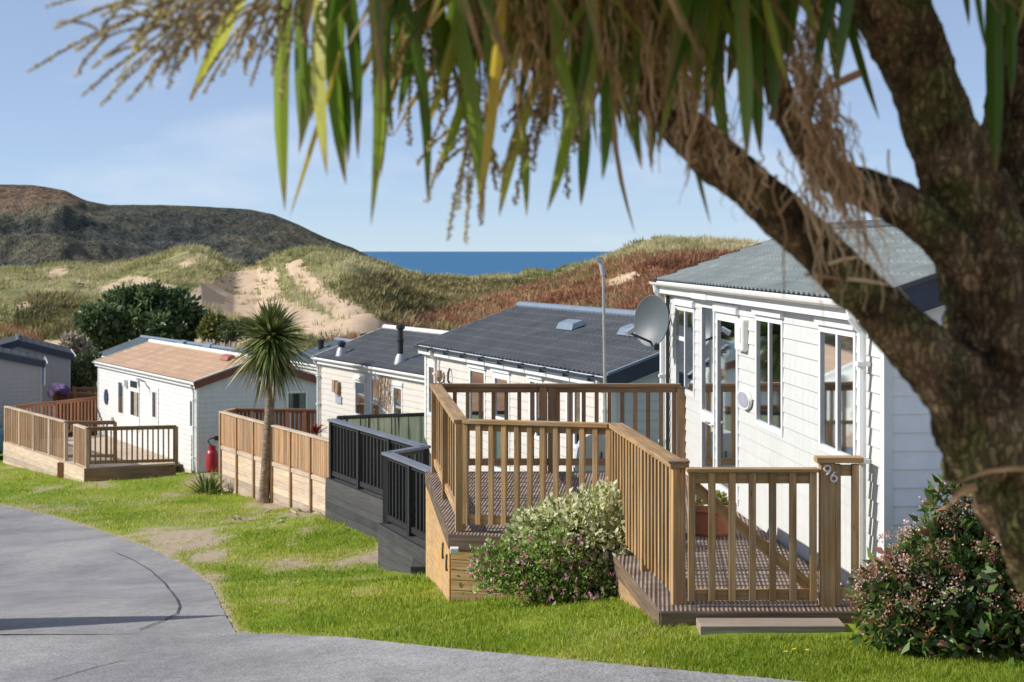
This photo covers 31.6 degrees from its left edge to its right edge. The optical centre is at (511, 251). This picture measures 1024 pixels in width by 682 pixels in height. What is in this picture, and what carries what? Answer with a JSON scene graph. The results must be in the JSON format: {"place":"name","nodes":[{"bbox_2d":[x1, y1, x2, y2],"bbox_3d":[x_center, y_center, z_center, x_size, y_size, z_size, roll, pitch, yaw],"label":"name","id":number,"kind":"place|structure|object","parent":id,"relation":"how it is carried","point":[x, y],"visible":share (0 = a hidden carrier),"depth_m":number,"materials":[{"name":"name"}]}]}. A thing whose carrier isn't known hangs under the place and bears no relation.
{"place":"outdoors","nodes":[
{"label":"outdoors","id":0,"kind":"place"},
{"bbox_2d":[0,505,235,633],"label":"side road","id":1,"kind":"structure","parent":0,"point":[59,576],"depth_m":24.89,"materials":[{"name":"grey asphalt"}]},
{"bbox_2d":[53,550,179,679],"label":"road crack seams","id":2,"kind":"object","parent":1,"relation":"on","point":[177,600],"visible":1,"depth_m":20.10,"materials":[{"name":"grey asphalt"}]},
{"bbox_2d":[0,184,377,266],"bbox_3d":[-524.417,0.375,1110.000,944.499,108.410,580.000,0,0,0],"label":"headland hill","id":3,"kind":"structure","parent":0,"point":[39,224],"depth_m":1057.14,"materials":[{"name":"green plant"}]},
{"bbox_2d":[0,239,754,392],"bbox_3d":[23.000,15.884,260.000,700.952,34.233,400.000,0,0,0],"label":"dune terrain","id":4,"kind":"structure","parent":0,"point":[214,293],"depth_m":135.12,"materials":[{"name":"beige sand"}]},
{"bbox_2d":[0,333,75,438],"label":"static caravan","id":5,"kind":"object","parent":4,"relation":"on","point":[58,359],"visible":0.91,"depth_m":66.82,"materials":[{"name":"black plastic"}]},
{"bbox_2d":[58,330,97,369],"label":"pampas clump","id":6,"kind":"object","parent":4,"relation":"on","point":[76,343],"visible":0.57,"depth_m":77.69,"materials":[{"name":"beige plant"}]},
{"bbox_2d":[70,386,97,392],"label":"trellis fence","id":7,"kind":"object","parent":4,"relation":"on","point":[74,388],"visible":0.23,"depth_m":66.97,"materials":[{"name":"brown wood"}]},
{"bbox_2d":[70,346,101,392],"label":"olive shrub","id":8,"kind":"object","parent":4,"relation":"on","point":[83,375],"visible":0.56,"depth_m":71.68,"materials":[{"name":"green plant"}]},
{"bbox_2d":[68,279,207,352],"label":"dark tree","id":9,"kind":"object","parent":4,"relation":"on","point":[119,316],"visible":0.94,"depth_m":84.90,"materials":[{"name":"green plant"}]},
{"bbox_2d":[93,335,251,357],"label":"static caravan","id":10,"kind":"object","parent":4,"relation":"on","point":[141,339],"visible":0.13,"depth_m":75.93,"materials":[{"name":"black plastic"}]},
{"bbox_2d":[195,308,231,344],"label":"yellow shrub","id":11,"kind":"object","parent":4,"relation":"on","point":[208,324],"visible":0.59,"depth_m":83.84,"materials":[{"name":"green plant"}]},
{"bbox_2d":[216,317,254,347],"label":"dark shrub","id":12,"kind":"object","parent":4,"relation":"on","point":[225,335],"visible":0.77,"depth_m":81.78,"materials":[{"name":"green plant"}]},
{"bbox_2d":[0,242,747,438],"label":"bracken","id":13,"kind":"object","parent":4,"relation":"on","point":[584,290],"visible":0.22,"depth_m":139.48,"materials":[{"name":"brown plant"}]},
{"bbox_2d":[0,232,748,339],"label":"scrub","id":14,"kind":"object","parent":4,"relation":"on","point":[395,280],"visible":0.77,"depth_m":130.19,"materials":[{"name":"green plant"}]},
{"bbox_2d":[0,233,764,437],"bbox_3d":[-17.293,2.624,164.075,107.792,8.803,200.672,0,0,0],"label":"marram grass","id":15,"kind":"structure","parent":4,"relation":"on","point":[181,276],"depth_m":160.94,"materials":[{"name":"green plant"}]},
{"bbox_2d":[0,633,801,681],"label":"front road","id":16,"kind":"structure","parent":0,"point":[226,657],"depth_m":14.26,"materials":[{"name":"grey asphalt"}]},
{"bbox_2d":[362,252,610,275],"bbox_3d":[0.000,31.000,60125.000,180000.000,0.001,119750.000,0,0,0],"label":"sea","id":17,"kind":"structure","parent":0,"point":[467,263],"depth_m":5945.46,"materials":[{"name":"liquid"}]},
{"bbox_2d":[0,0,985,251],"label":"sky","id":18,"kind":"structure","parent":0,"point":[158,146],"materials":[{"name":"blue"}]},
{"bbox_2d":[0,452,1023,681],"bbox_3d":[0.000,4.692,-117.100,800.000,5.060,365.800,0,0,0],"label":"ground","id":19,"kind":"structure","parent":0,"point":[173,547],"depth_m":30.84,"materials":[{"name":"green plant"}]},
{"bbox_2d":[0,425,17,452],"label":"parked car","id":20,"kind":"object","parent":19,"relation":"on","point":[1,437],"visible":0.34,"depth_m":58.70,"materials":[{"name":"paint"}]},
{"bbox_2d":[0,347,47,440],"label":"static caravan","id":21,"kind":"object","parent":19,"relation":"on","point":[22,377],"visible":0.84,"depth_m":61.80,"materials":[{"name":"white plastic"}]},
{"bbox_2d":[42,367,43,383],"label":"corner window","id":22,"kind":"structure","parent":21,"relation":"in","point":[42,367],"depth_m":61.98,"materials":[{"name":"blue glass"}]},
{"bbox_2d":[53,392,97,437],"bbox_3d":[-15.225,5.774,63.100,1.946,1.691,0.120,0,0,26],"label":"red fence","id":23,"kind":"object","parent":19,"relation":"on","point":[70,395],"visible":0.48,"depth_m":63.06,"materials":[{"name":"brown wood"}]},
{"bbox_2d":[47,383,70,398],"bbox_3d":[-15.877,4.902,63.302,0.848,0.577,0.367,0,0,0],"label":"draped cloth","id":24,"kind":"object","parent":23,"relation":"hanging from","point":[59,389],"visible":1,"depth_m":63.18,"materials":[{"name":"purple fabric"}]},
{"bbox_2d":[3,396,179,481],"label":"pale deck","id":25,"kind":"structure","parent":19,"relation":"on","point":[82,454],"depth_m":52.89,"materials":[{"name":"brown wood"}]},
{"bbox_2d":[92,339,316,472],"bbox_3d":[-9.859,4.997,56.675,4.150,3.994,11.315,0,0,-27],"label":"static caravan","id":26,"kind":"object","parent":19,"relation":"on","point":[185,389],"visible":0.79,"depth_m":53.52,"materials":[{"name":"white plastic"}]},
{"bbox_2d":[118,380,123,415],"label":"window","id":27,"kind":"structure","parent":26,"relation":"in","point":[120,388],"depth_m":58.30,"materials":[{"name":"white plastic"}]},
{"bbox_2d":[125,375,139,431],"bbox_3d":[-11.995,4.804,56.985,0.041,1.683,1.673,0,0,-27],"label":"door","id":28,"kind":"structure","parent":26,"relation":"in","point":[132,391],"depth_m":56.87,"materials":[{"name":"white plastic"}]},
{"bbox_2d":[152,390,156,419],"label":"window","id":29,"kind":"structure","parent":26,"relation":"in","point":[154,403],"depth_m":54.81,"materials":[{"name":"white plastic"}]},
{"bbox_2d":[189,399,191,427],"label":"window","id":30,"kind":"structure","parent":26,"relation":"in","point":[190,401],"depth_m":51.55,"materials":[{"name":"white plastic"}]},
{"bbox_2d":[286,391,307,413],"bbox_3d":[-6.242,4.388,52.373,0.654,0.668,0.072,0,0,-27],"label":"window","id":31,"kind":"structure","parent":26,"relation":"in","point":[303,403],"depth_m":52.44,"materials":[{"name":"white plastic"}]},
{"bbox_2d":[179,465,229,494],"bbox_3d":[-8.032,6.085,47.209,1.726,0.910,1.844,0,0,0],"label":"spiky tussock","id":32,"kind":"object","parent":19,"relation":"on","point":[207,485],"visible":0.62,"depth_m":47.13,"materials":[{"name":"green plant"}]},
{"bbox_2d":[206,436,218,471],"bbox_3d":[-8.326,5.678,50.645,0.498,0.980,0.329,0,0,-32],"label":"gas bottle","id":33,"kind":"object","parent":19,"relation":"on","point":[211,458],"visible":0.94,"depth_m":50.48,"materials":[{"name":"red paint"}]},
{"bbox_2d":[224,295,316,502],"bbox_3d":[-5.906,3.673,44.279,2.445,5.225,2.525,0,0,0],"label":"cordyline palm","id":34,"kind":"object","parent":19,"relation":"on","point":[269,356],"visible":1,"depth_m":44.10,"materials":[{"name":"green plant"}]},
{"bbox_2d":[281,515,316,521],"bbox_3d":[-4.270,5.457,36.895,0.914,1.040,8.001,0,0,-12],"label":"fallen leaf","id":35,"kind":"object","parent":19,"relation":"on","point":[294,516],"visible":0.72,"depth_m":37.48,"materials":[{"name":"beige plant"}]},
{"bbox_2d":[219,408,380,514],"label":"boarded deck","id":36,"kind":"structure","parent":19,"relation":"on","point":[299,461],"depth_m":44.20,"materials":[{"name":"brown wood"}]},
{"bbox_2d":[308,423,327,434],"bbox_3d":[-4.758,4.693,44.530,0.710,0.954,0.654,0,0,0],"label":"red cordyline","id":37,"kind":"object","parent":36,"relation":"on","point":[315,429],"visible":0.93,"depth_m":44.46,"materials":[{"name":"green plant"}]},
{"bbox_2d":[290,333,366,373],"bbox_3d":[-4.377,4.848,60.653,4.040,4.055,9.342,0,0,-25],"label":"static caravan","id":38,"kind":"object","parent":19,"relation":"on","point":[322,346],"visible":0.07,"depth_m":63.49,"materials":[{"name":"white plastic"}]},
{"bbox_2d":[311,323,447,437],"bbox_3d":[-1.623,4.104,44.929,4.240,4.740,8.812,0,0,-25],"label":"static caravan","id":39,"kind":"object","parent":19,"relation":"on","point":[379,371],"visible":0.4,"depth_m":45.29,"materials":[{"name":"white plastic"}]},
{"bbox_2d":[353,376,365,414],"bbox_3d":[-3.774,3.633,45.075,0.102,0.995,0.857,0,0,-25],"label":"window","id":40,"kind":"structure","parent":39,"relation":"in","point":[360,382],"depth_m":45.07,"materials":[{"name":"white plastic"}]},
{"bbox_2d":[368,373,381,413],"bbox_3d":[-3.332,3.654,44.035,0.062,1.436,0.853,0,0,-25],"label":"door","id":41,"kind":"structure","parent":39,"relation":"in","point":[373,377],"depth_m":44.16,"materials":[{"name":"white plastic"}]},
{"bbox_2d":[391,381,402,413],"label":"window","id":42,"kind":"structure","parent":39,"relation":"in","point":[397,386],"depth_m":42.71,"materials":[{"name":"white plastic"}]},
{"bbox_2d":[325,418,474,574],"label":"black deck","id":43,"kind":"structure","parent":19,"relation":"on","point":[387,508],"depth_m":30.30,"materials":[{"name":"grey wood"}]},
{"bbox_2d":[336,413,423,477],"bbox_3d":[-2.433,3.633,34.392,0.168,1.155,2.341,0,0,44],"label":"windbreak","id":44,"kind":"object","parent":43,"relation":"on","point":[409,426],"visible":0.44,"depth_m":34.59,"materials":[{"name":"fabric"}]},
{"bbox_2d":[27,0,1023,597],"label":"foreground palm tree","id":45,"kind":"object","parent":19,"relation":"on","point":[957,216],"visible":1,"depth_m":4.32,"materials":[{"name":"green plant"}]},
{"bbox_2d":[413,301,659,470],"bbox_3d":[1.740,3.160,30.788,4.352,4.360,9.572,0,0,-19],"label":"static caravan","id":46,"kind":"object","parent":19,"relation":"on","point":[526,342],"visible":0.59,"depth_m":29.95,"materials":[{"name":"white plastic"}]},
{"bbox_2d":[428,363,433,415],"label":"window","id":47,"kind":"structure","parent":46,"relation":"in","point":[430,366],"depth_m":34.22,"materials":[{"name":"white plastic"}]},
{"bbox_2d":[467,363,486,432],"bbox_3d":[-0.595,2.543,31.540,0.102,1.181,0.955,0,0,-19],"label":"window","id":48,"kind":"structure","parent":46,"relation":"in","point":[477,372],"depth_m":31.61,"materials":[{"name":"white plastic"}]},
{"bbox_2d":[490,367,510,470],"bbox_3d":[-0.166,2.855,30.335,0.102,1.819,0.935,0,0,-19],"label":"door","id":49,"kind":"structure","parent":46,"relation":"in","point":[500,375],"depth_m":30.41,"materials":[{"name":"white plastic"}]},
{"bbox_2d":[526,373,543,439],"bbox_3d":[0.391,2.465,28.762,0.102,1.060,0.693,0,0,-19],"label":"window","id":50,"kind":"structure","parent":46,"relation":"in","point":[532,378],"depth_m":28.73,"materials":[{"name":"white plastic"}]},
{"bbox_2d":[563,380,581,447],"bbox_3d":[0.946,2.432,27.195,0.102,1.060,0.736,0,0,-19],"label":"window","id":51,"kind":"structure","parent":46,"relation":"in","point":[577,397],"depth_m":27.16,"materials":[{"name":"white plastic"}]},
{"bbox_2d":[456,521,617,605],"bbox_3d":[0.293,2.855,16.419,1.607,0.840,1.008,0,0,0],"label":"fuchsia bush","id":52,"kind":"object","parent":19,"relation":"on","point":[513,562],"visible":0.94,"depth_m":16.25,"materials":[{"name":"green plant"}]},
{"bbox_2d":[503,477,633,600],"bbox_3d":[0.595,2.768,16.766,1.403,1.362,1.096,0,0,0],"label":"variegated shrub","id":53,"kind":"object","parent":19,"relation":"on","point":[593,516],"visible":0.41,"depth_m":16.56,"materials":[{"name":"green plant"}]},
{"bbox_2d":[573,434,605,470],"bbox_3d":[1.134,3.220,24.317,0.600,1.560,0.465,0,0,0],"label":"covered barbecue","id":54,"kind":"object","parent":19,"relation":"on","point":[602,446],"visible":0.2,"depth_m":24.10,"materials":[{"name":"grey fabric"}]},
{"bbox_2d":[596,257,606,422],"bbox_3d":[1.239,2.091,24.600,0.174,4.018,0.068,0,0,0],"label":"aerial mast","id":55,"kind":"object","parent":19,"relation":"on","point":[601,266],"visible":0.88,"depth_m":24.58,"materials":[{"name":"metal"}]},
{"bbox_2d":[425,383,868,634],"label":"timber deck","id":56,"kind":"structure","parent":19,"relation":"on","point":[746,575],"depth_m":15.64,"materials":[{"name":"brown wood"}]},
{"bbox_2d":[441,542,443,558],"bbox_3d":[-0.713,3.083,18.593,0.022,0.168,0.154,0,0,0],"label":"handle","id":57,"kind":"object","parent":56,"relation":"attached to","point":[442,550],"visible":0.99,"depth_m":18.53,"materials":[{"name":"metal"}]},
{"bbox_2d":[445,554,447,570],"bbox_3d":[-0.651,3.095,17.943,0.022,0.168,0.154,0,0,0],"label":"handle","id":58,"kind":"object","parent":56,"relation":"attached to","point":[446,555],"visible":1,"depth_m":17.88,"materials":[{"name":"metal"}]},
{"bbox_2d":[450,547,458,553],"bbox_3d":[-0.557,2.897,17.500,0.085,0.055,0.120,0,0,0],"label":"outdoor socket","id":59,"kind":"object","parent":56,"relation":"attached to","point":[454,550],"visible":1,"depth_m":17.44,"materials":[{"name":"white plastic"}]},
{"bbox_2d":[695,490,736,536],"bbox_3d":[1.953,2.532,17.600,0.470,0.439,0.470,0,0,0],"label":"flower pot","id":60,"kind":"object","parent":56,"relation":"on","point":[701,517],"visible":0.34,"depth_m":17.45,"materials":[{"name":"ceramic"}]},
{"bbox_2d":[625,295,669,450],"bbox_3d":[1.744,2.280,23.276,0.566,3.440,0.750,0,0,5],"label":"satellite dish","id":61,"kind":"object","parent":19,"relation":"on","point":[651,327],"visible":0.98,"depth_m":23.27,"materials":[{"name":"grey metal"}]},
{"bbox_2d":[649,219,971,619],"bbox_3d":[4.293,1.934,18.951,4.140,4.587,10.534,0,0,-4],"label":"static caravan","id":62,"kind":"object","parent":19,"relation":"on","point":[764,372],"visible":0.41,"depth_m":16.82,"materials":[{"name":"white plastic"}]},
{"bbox_2d":[672,297,694,397],"bbox_3d":[2.156,1.182,22.476,0.103,1.184,1.422,0,0,-4],"label":"window","id":63,"kind":"structure","parent":62,"relation":"in","point":[684,308],"depth_m":22.44,"materials":[{"name":"white plastic"}]},
{"bbox_2d":[691,291,715,485],"bbox_3d":[2.220,1.594,20.921,0.138,2.252,0.946,0,0,-4],"label":"door","id":64,"kind":"structure","parent":62,"relation":"in","point":[708,325],"depth_m":20.97,"materials":[{"name":"white plastic"}]},
{"bbox_2d":[751,307,784,436],"bbox_3d":[2.535,1.154,17.733,0.102,1.220,1.286,0,0,-4],"label":"window","id":65,"kind":"structure","parent":62,"relation":"in","point":[769,325],"depth_m":17.70,"materials":[{"name":"white plastic"}]},
{"bbox_2d":[814,316,856,463],"bbox_3d":[2.737,1.137,15.150,0.102,1.188,1.272,0,0,-4],"label":"window","id":66,"kind":"structure","parent":62,"relation":"in","point":[837,339],"depth_m":15.12,"materials":[{"name":"white plastic"}]},
{"bbox_2d":[840,473,1023,665],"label":"viburnum bush","id":67,"kind":"object","parent":19,"relation":"on","point":[976,605],"visible":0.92,"depth_m":12.64,"materials":[{"name":"green plant"}]}
]}

